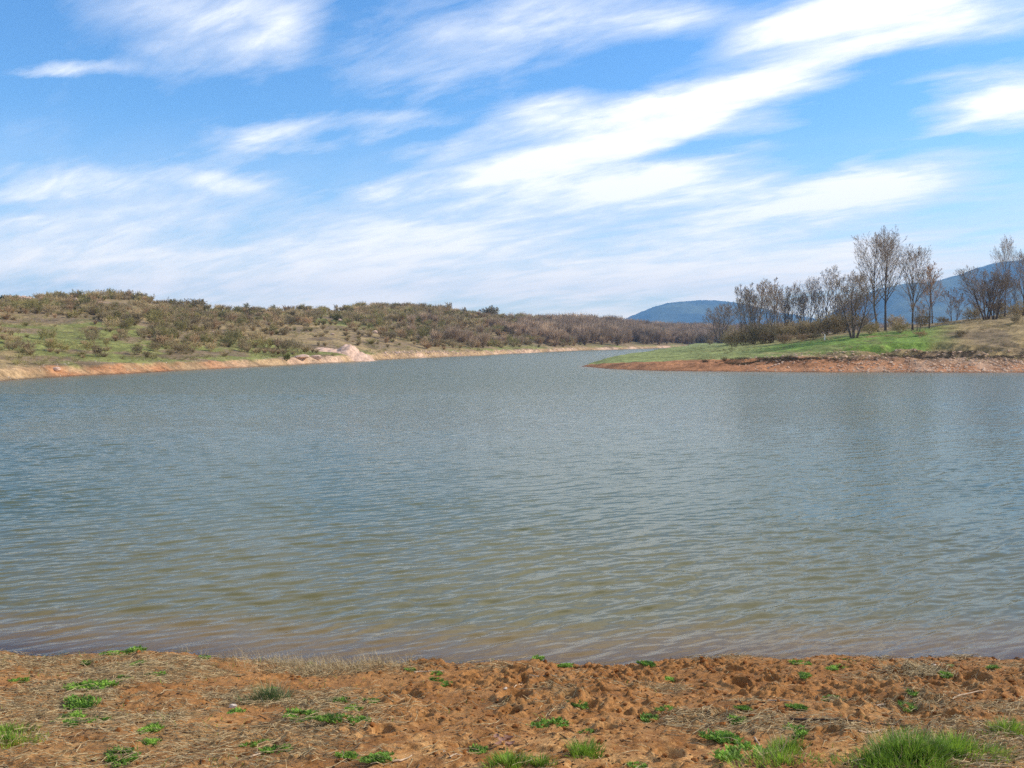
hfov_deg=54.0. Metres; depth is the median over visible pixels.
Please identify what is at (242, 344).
shrub
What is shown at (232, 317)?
shrub
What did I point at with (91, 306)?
shrub
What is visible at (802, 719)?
stick
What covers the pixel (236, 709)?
weed patch
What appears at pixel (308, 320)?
shrub
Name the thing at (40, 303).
shrub
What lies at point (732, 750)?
weed patch
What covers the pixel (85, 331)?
shrub
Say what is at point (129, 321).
shrub
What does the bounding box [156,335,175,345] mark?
shrub
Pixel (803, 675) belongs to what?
weed patch
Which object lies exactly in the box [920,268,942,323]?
bare tree
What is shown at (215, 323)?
shrub
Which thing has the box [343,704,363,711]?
weed patch
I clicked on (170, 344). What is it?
shrub
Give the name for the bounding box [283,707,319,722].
weed patch
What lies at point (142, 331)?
shrub
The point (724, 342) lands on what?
bush
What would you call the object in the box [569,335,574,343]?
skyline shrub
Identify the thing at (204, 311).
shrub
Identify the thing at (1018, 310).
thicket bush
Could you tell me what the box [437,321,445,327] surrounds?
shrub
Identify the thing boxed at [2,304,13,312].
shrub
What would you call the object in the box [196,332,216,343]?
shrub
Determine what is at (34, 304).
shrub
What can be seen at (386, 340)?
scrub
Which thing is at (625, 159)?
sky
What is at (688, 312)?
mountain
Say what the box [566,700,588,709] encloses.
weed patch
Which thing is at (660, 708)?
weed patch
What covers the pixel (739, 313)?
bare tree
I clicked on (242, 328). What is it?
shrub
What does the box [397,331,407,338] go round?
shrub
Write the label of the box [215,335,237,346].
shrub
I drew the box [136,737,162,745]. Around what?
weed patch
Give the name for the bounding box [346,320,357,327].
shrub
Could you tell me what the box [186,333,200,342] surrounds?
shrub
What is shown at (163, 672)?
weed patch
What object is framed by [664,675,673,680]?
weed patch
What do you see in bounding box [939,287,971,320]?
bare tree
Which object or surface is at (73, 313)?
shrub
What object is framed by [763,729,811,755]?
grass tuft
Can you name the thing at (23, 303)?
shrub
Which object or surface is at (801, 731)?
weed patch
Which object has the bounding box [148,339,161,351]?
shrub
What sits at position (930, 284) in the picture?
bare tree
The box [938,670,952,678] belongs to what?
weed patch
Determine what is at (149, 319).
shrub
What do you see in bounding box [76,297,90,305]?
shrub
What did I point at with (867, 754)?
grass tuft
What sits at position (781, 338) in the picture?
bush
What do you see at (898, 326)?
bush
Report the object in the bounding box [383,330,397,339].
shrub
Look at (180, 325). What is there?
shrub
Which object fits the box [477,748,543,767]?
grass tuft
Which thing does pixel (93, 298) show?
shrub
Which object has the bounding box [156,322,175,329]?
shrub
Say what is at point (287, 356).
green bush
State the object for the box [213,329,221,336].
shrub
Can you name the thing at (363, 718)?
weed patch
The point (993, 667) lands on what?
weed patch
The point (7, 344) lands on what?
shrub
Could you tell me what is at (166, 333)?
shrub
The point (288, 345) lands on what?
shrub
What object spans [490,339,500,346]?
shrub
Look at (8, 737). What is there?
grass tuft
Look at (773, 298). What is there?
bare tree
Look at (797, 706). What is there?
weed patch
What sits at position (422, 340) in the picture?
shrub
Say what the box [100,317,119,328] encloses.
shrub
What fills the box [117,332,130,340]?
shrub
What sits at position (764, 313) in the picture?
bare tree
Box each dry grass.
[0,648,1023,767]
[690,312,1023,361]
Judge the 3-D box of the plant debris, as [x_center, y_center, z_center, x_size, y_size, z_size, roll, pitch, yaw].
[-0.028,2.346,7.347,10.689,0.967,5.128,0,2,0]
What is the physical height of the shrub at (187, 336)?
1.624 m
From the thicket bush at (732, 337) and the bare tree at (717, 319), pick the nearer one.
the thicket bush at (732, 337)
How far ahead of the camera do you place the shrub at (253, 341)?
145.25 m
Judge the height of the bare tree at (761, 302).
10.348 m
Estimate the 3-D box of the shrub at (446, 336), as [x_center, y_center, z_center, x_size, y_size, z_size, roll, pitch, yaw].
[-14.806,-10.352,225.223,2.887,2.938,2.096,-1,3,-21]
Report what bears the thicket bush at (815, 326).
on the terrain at (675, 356)
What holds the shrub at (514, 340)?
on the terrain at (675, 356)
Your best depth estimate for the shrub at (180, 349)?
119.51 m
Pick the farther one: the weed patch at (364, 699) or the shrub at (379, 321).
the shrub at (379, 321)
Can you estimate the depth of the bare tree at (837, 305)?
198.97 m
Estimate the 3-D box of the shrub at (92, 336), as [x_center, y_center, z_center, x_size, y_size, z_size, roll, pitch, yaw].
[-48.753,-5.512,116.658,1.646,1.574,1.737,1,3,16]
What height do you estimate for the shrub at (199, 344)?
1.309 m
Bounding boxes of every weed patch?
[7,677,30,682]
[51,709,86,721]
[61,679,118,691]
[63,693,101,711]
[63,719,81,727]
[82,715,111,722]
[99,650,124,655]
[101,744,140,767]
[120,644,146,655]
[130,660,146,666]
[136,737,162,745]
[137,722,165,733]
[147,671,166,675]
[176,648,189,651]
[227,707,245,713]
[239,741,256,746]
[258,743,292,753]
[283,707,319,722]
[313,712,348,722]
[329,696,349,702]
[334,750,360,759]
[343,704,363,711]
[347,715,370,725]
[357,750,396,762]
[362,698,379,703]
[429,677,443,681]
[430,670,443,674]
[441,680,452,686]
[469,743,488,753]
[527,716,572,727]
[530,654,544,660]
[557,662,573,667]
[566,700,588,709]
[579,728,594,733]
[626,761,646,767]
[636,659,655,666]
[640,712,658,722]
[652,705,674,710]
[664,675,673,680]
[696,728,743,744]
[708,740,772,761]
[727,714,748,724]
[734,705,752,709]
[783,722,809,738]
[784,703,809,710]
[789,659,811,665]
[797,671,811,678]
[821,694,844,701]
[826,664,848,670]
[896,699,917,711]
[905,689,919,695]
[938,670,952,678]
[985,664,1001,668]
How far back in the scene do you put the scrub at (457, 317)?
218.14 m
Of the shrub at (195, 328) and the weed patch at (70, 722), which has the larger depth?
the shrub at (195, 328)
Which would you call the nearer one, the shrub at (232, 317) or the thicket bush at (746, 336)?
the thicket bush at (746, 336)
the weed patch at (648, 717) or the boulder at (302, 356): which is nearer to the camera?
the weed patch at (648, 717)
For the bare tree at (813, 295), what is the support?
on the terrain at (675, 356)
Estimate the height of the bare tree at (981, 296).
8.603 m
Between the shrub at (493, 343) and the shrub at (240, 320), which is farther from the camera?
the shrub at (493, 343)
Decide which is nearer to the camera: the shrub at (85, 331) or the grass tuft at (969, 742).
the grass tuft at (969, 742)
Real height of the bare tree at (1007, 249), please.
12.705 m
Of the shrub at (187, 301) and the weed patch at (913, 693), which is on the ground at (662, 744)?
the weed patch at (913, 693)
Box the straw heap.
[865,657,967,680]
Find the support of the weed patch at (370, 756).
on the ground at (662, 744)
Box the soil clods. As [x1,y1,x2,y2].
[2,650,1023,767]
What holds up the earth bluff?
on the terrain at (675, 356)
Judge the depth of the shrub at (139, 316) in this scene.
155.45 m
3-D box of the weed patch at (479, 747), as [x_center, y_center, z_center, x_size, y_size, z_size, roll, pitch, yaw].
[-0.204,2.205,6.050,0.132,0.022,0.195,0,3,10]
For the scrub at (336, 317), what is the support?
on the terrain at (675, 356)
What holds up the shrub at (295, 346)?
on the terrain at (675, 356)
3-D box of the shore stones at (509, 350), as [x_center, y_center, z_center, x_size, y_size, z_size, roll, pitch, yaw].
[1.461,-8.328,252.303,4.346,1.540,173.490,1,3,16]
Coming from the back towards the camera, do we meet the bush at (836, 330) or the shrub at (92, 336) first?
the bush at (836, 330)
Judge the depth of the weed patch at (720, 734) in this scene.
6.27 m
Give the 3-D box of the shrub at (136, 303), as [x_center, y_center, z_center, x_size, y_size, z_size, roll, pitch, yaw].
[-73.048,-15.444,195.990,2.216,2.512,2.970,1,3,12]
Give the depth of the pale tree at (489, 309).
398.05 m
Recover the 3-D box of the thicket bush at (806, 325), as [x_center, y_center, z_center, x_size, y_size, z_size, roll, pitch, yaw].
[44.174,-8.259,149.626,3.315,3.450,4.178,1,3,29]
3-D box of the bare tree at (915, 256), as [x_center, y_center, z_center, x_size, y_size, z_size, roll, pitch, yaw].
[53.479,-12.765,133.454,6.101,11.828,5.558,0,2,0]
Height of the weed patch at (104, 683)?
0.052 m
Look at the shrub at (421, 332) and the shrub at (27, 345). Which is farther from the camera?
the shrub at (421, 332)
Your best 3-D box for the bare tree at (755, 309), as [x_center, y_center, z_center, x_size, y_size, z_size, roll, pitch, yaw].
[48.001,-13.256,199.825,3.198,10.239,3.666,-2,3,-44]
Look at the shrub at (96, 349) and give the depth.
103.37 m
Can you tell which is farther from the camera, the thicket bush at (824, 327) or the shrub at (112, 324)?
the thicket bush at (824, 327)
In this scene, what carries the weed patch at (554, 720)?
on the ground at (662, 744)
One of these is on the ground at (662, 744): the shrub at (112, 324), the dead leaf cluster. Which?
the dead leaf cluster
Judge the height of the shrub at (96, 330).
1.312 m
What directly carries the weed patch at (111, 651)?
on the ground at (662, 744)
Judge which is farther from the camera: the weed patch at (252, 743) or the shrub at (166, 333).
the shrub at (166, 333)
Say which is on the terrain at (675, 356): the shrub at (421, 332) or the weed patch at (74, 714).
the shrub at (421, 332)
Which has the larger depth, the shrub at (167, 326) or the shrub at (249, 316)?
the shrub at (249, 316)
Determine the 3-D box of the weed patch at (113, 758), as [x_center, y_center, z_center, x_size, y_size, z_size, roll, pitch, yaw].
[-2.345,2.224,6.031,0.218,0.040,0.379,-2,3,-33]
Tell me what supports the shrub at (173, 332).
on the terrain at (675, 356)
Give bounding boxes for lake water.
[0,348,1023,659]
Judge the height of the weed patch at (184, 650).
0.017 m
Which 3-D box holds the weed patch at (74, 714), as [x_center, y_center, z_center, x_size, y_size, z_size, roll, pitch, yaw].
[-3.070,2.308,6.958,0.185,0.031,0.272,1,3,29]
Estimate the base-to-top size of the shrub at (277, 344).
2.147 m
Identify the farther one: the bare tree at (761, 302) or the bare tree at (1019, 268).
the bare tree at (761, 302)
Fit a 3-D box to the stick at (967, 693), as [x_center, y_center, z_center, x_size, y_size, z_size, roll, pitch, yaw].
[3.399,2.307,7.481,0.450,0.035,0.027,-2,3,-35]
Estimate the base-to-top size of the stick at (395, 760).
0.039 m
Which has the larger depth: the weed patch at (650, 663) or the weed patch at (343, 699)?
the weed patch at (650, 663)
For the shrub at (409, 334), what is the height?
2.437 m
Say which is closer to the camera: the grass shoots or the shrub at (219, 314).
the grass shoots
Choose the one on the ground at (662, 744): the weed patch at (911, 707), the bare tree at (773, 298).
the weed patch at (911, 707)
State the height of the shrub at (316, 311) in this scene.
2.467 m
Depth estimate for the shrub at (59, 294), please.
211.56 m
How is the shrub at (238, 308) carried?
on the terrain at (675, 356)
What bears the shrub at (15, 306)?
on the terrain at (675, 356)
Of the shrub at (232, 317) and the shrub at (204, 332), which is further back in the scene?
the shrub at (232, 317)
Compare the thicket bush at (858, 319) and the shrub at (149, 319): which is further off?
the shrub at (149, 319)
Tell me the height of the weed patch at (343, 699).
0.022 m
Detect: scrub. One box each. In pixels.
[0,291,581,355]
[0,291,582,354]
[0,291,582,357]
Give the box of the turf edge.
[701,348,1023,364]
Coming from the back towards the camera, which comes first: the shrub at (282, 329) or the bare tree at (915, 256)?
the shrub at (282, 329)
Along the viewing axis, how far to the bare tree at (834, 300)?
199.22 m
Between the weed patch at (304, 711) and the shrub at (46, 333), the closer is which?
the weed patch at (304, 711)
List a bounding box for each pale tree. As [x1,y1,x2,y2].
[190,298,207,305]
[479,306,499,313]
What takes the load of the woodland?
on the terrain at (675, 356)
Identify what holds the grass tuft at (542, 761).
on the ground at (662, 744)
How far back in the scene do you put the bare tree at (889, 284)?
139.97 m
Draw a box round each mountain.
[627,300,820,324]
[820,260,1023,323]
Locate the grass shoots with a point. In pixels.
(352, 722)
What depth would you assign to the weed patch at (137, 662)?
9.08 m
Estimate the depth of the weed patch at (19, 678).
8.32 m
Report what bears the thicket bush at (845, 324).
on the terrain at (675, 356)
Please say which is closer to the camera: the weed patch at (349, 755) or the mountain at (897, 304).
the weed patch at (349, 755)
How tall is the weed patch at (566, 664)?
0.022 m
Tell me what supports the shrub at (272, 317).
on the terrain at (675, 356)
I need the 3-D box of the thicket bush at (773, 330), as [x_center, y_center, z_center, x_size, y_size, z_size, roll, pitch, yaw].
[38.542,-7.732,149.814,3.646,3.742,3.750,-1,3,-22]
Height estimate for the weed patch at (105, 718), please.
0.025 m
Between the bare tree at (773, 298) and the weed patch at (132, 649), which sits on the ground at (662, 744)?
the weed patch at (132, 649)
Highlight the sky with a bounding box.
[0,0,1023,318]
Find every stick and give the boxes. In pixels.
[392,755,411,761]
[790,717,906,725]
[858,729,883,732]
[952,690,986,699]
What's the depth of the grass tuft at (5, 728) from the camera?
6.49 m
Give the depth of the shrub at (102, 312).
150.41 m
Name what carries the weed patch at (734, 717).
on the ground at (662, 744)
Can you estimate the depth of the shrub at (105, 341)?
111.58 m
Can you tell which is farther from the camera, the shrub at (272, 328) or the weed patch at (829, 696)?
the shrub at (272, 328)
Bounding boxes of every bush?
[282,353,290,360]
[719,335,731,344]
[721,325,744,346]
[731,327,751,345]
[741,321,767,344]
[753,323,774,343]
[757,320,781,342]
[757,331,775,343]
[773,323,792,336]
[775,333,791,343]
[782,319,797,339]
[789,320,806,335]
[789,333,813,340]
[797,318,819,333]
[806,333,821,338]
[808,314,829,334]
[813,315,836,334]
[824,310,849,333]
[830,325,844,332]
[836,312,856,332]
[850,313,872,330]
[859,321,880,333]
[883,314,907,326]
[887,320,912,332]
[913,331,928,335]
[914,312,933,325]
[936,316,949,322]
[955,330,968,335]
[960,306,983,320]
[986,300,1015,317]
[1005,301,1023,316]
[1009,315,1021,322]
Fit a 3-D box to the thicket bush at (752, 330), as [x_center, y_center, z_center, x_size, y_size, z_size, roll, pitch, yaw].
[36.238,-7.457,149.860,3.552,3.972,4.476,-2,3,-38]
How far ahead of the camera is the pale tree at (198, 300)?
261.00 m
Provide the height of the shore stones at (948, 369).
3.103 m
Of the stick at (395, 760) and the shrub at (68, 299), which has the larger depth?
the shrub at (68, 299)
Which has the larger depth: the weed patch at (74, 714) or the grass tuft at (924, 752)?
the weed patch at (74, 714)
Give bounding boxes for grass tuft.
[0,718,42,735]
[0,728,47,749]
[234,676,298,704]
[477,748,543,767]
[520,750,559,767]
[563,737,605,759]
[717,742,826,767]
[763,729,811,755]
[818,739,931,767]
[843,718,978,767]
[914,725,1023,763]
[981,711,1023,737]
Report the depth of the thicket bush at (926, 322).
149.36 m
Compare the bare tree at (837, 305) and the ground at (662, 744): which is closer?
the ground at (662, 744)
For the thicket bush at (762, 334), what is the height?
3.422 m
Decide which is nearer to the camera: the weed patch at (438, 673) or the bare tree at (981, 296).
the weed patch at (438, 673)
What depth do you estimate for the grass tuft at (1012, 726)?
6.35 m
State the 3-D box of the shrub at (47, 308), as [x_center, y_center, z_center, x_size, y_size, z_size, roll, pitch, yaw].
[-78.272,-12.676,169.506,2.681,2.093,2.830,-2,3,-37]
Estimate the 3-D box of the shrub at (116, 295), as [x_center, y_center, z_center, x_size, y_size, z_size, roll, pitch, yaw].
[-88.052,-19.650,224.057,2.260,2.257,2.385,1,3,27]
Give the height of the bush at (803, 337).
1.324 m
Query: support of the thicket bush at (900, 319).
on the terrain at (675, 356)
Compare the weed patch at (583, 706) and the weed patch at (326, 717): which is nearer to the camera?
the weed patch at (326, 717)
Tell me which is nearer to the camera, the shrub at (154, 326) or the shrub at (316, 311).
the shrub at (154, 326)
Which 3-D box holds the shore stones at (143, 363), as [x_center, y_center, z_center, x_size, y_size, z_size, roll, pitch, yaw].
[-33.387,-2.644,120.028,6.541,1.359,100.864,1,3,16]
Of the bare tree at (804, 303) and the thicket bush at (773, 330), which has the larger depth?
the bare tree at (804, 303)
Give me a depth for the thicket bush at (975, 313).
149.66 m
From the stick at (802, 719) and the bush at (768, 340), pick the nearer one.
the stick at (802, 719)
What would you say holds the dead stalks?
on the ground at (662, 744)
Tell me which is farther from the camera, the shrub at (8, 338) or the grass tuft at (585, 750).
the shrub at (8, 338)
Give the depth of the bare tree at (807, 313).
199.57 m
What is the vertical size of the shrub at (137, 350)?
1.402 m
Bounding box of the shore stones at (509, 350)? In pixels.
[382,347,585,358]
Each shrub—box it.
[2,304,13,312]
[3,333,14,342]
[3,340,18,349]
[5,301,20,308]
[7,297,20,305]
[18,299,32,305]
[20,339,35,349]
[24,298,38,310]
[30,298,49,306]
[36,326,57,338]
[41,303,54,312]
[42,338,61,350]
[51,291,64,297]
[59,342,69,351]
[64,294,74,304]
[67,308,80,317]
[72,289,84,297]
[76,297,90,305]
[78,327,91,338]
[81,303,100,314]
[81,340,96,350]
[84,330,100,341]
[86,294,103,302]
[90,342,105,355]
[91,326,101,333]
[95,289,111,295]
[97,307,123,320]
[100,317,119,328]
[102,338,110,346]
[104,311,113,318]
[106,315,119,321]
[112,292,122,299]
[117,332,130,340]
[119,320,128,328]
[120,313,133,321]
[122,316,134,330]
[128,298,143,306]
[131,311,143,323]
[131,343,142,354]
[132,289,141,298]
[134,327,147,335]
[144,314,162,323]
[145,309,164,319]
[146,321,158,329]
[148,324,170,336]
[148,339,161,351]
[151,335,162,343]
[154,329,170,337]
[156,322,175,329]
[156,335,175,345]
[157,317,170,325]
[158,307,170,317]
[160,327,169,335]
[162,339,174,347]
[169,325,181,336]
[173,342,192,353]
[174,317,188,329]
[175,311,190,318]
[177,322,187,333]
[180,298,189,304]
[180,314,202,323]
[183,333,193,340]
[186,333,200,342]
[190,340,203,348]
[192,324,203,331]
[195,308,208,313]
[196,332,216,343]
[198,329,209,336]
[202,319,213,330]
[204,341,217,350]
[208,320,218,328]
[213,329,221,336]
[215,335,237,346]
[216,310,230,317]
[222,328,243,339]
[229,312,236,320]
[231,306,242,312]
[231,324,247,333]
[237,315,248,325]
[237,339,252,351]
[243,312,254,318]
[246,338,257,347]
[247,329,266,339]
[251,318,260,326]
[257,336,274,347]
[266,313,278,320]
[266,325,277,330]
[272,337,287,348]
[278,326,289,334]
[279,337,298,351]
[285,316,297,323]
[289,314,306,323]
[290,340,304,350]
[300,313,312,323]
[308,308,323,315]
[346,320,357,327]
[374,317,382,325]
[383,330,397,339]
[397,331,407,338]
[402,331,413,340]
[417,328,427,336]
[419,337,427,345]
[420,325,431,335]
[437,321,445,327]
[442,331,451,339]
[445,302,451,310]
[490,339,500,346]
[507,336,520,343]
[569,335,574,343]
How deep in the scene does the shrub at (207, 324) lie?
170.63 m
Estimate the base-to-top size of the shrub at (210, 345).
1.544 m
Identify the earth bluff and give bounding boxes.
[315,344,374,360]
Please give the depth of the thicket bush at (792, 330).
149.47 m
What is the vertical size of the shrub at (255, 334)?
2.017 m
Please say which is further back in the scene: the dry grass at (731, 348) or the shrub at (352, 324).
the shrub at (352, 324)
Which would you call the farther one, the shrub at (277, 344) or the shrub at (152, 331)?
the shrub at (277, 344)
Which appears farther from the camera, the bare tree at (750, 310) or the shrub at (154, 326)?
the bare tree at (750, 310)
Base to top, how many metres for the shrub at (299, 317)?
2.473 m
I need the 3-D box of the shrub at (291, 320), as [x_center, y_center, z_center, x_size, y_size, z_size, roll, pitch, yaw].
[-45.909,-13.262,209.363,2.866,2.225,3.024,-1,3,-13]
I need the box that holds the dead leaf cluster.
[493,733,514,746]
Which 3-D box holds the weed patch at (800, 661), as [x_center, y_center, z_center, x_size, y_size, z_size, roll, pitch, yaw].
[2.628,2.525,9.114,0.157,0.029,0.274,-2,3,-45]
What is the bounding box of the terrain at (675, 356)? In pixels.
[0,298,1023,380]
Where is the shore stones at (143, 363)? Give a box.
[1,357,348,379]
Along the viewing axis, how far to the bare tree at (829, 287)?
199.54 m
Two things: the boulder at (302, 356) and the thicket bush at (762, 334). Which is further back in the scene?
the thicket bush at (762, 334)
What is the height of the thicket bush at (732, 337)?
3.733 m
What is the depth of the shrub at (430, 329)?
230.32 m
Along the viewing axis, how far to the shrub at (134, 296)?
238.30 m
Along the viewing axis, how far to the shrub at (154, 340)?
126.77 m
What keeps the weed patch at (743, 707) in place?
on the ground at (662, 744)
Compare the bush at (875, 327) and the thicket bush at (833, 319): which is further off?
the thicket bush at (833, 319)
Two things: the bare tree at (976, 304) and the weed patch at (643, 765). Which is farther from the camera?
the bare tree at (976, 304)
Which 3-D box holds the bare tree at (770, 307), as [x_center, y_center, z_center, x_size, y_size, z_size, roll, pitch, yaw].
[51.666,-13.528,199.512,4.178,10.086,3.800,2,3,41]
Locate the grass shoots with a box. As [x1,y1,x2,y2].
[3,652,1023,767]
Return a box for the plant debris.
[0,651,1023,767]
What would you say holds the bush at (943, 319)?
on the terrain at (675, 356)
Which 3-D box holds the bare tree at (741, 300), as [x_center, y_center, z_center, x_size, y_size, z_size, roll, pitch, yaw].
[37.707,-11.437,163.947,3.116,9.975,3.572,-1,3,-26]
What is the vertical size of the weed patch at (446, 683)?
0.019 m
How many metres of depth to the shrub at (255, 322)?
196.75 m
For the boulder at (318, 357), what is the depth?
142.71 m
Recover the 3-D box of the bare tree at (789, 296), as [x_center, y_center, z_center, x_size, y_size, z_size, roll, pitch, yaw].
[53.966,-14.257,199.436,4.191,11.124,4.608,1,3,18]
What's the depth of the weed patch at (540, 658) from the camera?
9.32 m
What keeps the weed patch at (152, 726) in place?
on the ground at (662, 744)
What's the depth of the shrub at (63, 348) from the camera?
104.46 m
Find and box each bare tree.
[701,302,736,342]
[733,299,749,332]
[734,284,755,332]
[742,282,759,332]
[746,292,761,328]
[747,278,771,327]
[756,282,775,326]
[763,294,780,328]
[764,277,785,328]
[773,284,792,326]
[778,293,792,326]
[785,282,801,325]
[794,289,808,326]
[796,276,824,321]
[798,293,809,322]
[810,287,824,333]
[812,265,842,332]
[824,270,882,337]
[828,292,860,329]
[832,294,841,316]
[851,234,903,331]
[858,224,920,330]
[892,244,941,330]
[909,299,929,330]
[918,261,945,327]
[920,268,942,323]
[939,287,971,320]
[954,266,1012,319]
[972,281,987,316]
[977,274,1013,319]
[989,235,1014,315]
[1007,249,1023,315]
[1009,274,1021,313]
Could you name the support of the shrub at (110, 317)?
on the terrain at (675, 356)
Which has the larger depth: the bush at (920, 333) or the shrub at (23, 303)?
the shrub at (23, 303)
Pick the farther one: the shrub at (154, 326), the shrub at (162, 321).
the shrub at (162, 321)
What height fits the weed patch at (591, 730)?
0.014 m
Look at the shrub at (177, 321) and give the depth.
160.32 m
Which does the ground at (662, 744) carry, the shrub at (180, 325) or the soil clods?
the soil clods
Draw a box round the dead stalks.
[101,641,418,674]
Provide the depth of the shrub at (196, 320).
175.60 m
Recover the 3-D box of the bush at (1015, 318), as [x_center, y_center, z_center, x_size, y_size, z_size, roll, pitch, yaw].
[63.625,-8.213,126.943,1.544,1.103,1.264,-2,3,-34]
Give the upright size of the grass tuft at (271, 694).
0.228 m
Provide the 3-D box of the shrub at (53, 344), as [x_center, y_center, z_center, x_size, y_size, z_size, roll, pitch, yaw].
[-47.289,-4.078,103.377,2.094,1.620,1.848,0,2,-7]
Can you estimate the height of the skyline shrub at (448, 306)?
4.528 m
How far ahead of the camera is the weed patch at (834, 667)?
8.82 m
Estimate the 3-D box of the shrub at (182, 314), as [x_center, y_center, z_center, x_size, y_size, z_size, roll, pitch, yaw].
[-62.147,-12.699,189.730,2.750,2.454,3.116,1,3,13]
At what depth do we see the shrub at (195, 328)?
164.43 m
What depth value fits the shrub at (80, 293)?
218.24 m
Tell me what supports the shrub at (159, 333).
on the terrain at (675, 356)
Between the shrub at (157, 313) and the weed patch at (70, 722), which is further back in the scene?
the shrub at (157, 313)
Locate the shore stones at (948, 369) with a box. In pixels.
[745,349,1023,371]
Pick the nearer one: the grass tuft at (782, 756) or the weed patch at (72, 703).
the grass tuft at (782, 756)
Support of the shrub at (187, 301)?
on the terrain at (675, 356)
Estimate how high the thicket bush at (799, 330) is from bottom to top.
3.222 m
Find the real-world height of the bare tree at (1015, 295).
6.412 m
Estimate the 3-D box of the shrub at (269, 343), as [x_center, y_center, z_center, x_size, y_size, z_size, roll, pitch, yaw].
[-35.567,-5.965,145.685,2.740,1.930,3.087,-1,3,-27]
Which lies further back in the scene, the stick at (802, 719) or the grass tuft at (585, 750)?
the stick at (802, 719)
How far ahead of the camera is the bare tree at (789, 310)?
199.41 m
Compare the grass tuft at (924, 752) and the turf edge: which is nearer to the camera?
the grass tuft at (924, 752)
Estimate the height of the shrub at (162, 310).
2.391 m
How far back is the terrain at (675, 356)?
119.97 m
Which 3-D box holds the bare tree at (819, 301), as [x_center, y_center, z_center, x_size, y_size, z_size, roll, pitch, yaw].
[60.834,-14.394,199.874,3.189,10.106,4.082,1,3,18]
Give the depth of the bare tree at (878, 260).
137.47 m
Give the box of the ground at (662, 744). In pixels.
[0,639,1023,767]
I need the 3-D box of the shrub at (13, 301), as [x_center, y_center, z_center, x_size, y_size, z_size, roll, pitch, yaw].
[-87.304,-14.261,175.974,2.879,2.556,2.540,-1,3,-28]
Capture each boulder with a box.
[294,354,308,358]
[310,355,322,359]
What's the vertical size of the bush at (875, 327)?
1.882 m
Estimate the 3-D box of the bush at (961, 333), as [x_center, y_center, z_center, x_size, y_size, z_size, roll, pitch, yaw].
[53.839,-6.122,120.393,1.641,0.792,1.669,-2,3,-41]
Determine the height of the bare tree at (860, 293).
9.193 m
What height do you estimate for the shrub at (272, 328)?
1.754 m
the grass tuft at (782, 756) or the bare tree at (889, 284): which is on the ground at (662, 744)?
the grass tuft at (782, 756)
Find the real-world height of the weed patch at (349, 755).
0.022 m
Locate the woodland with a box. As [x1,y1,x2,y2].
[406,304,934,347]
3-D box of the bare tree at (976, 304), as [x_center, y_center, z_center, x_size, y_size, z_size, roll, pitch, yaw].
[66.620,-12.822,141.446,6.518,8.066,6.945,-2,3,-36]
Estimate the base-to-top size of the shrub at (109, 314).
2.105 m
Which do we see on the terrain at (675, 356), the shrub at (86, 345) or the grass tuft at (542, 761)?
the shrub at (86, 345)
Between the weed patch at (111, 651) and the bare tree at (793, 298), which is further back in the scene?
the bare tree at (793, 298)
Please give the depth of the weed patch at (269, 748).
6.17 m
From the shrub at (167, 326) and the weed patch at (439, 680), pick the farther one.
the shrub at (167, 326)
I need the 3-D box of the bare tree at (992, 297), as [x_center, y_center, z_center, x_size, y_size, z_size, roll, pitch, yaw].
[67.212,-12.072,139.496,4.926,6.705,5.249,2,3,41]
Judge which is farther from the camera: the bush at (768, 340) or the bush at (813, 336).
the bush at (768, 340)
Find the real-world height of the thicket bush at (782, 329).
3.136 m
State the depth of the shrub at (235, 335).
151.93 m
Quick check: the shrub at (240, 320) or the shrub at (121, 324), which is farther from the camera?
the shrub at (240, 320)
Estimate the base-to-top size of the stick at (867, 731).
0.069 m
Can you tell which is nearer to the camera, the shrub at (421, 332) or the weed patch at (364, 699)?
the weed patch at (364, 699)
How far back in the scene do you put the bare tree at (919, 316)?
128.57 m

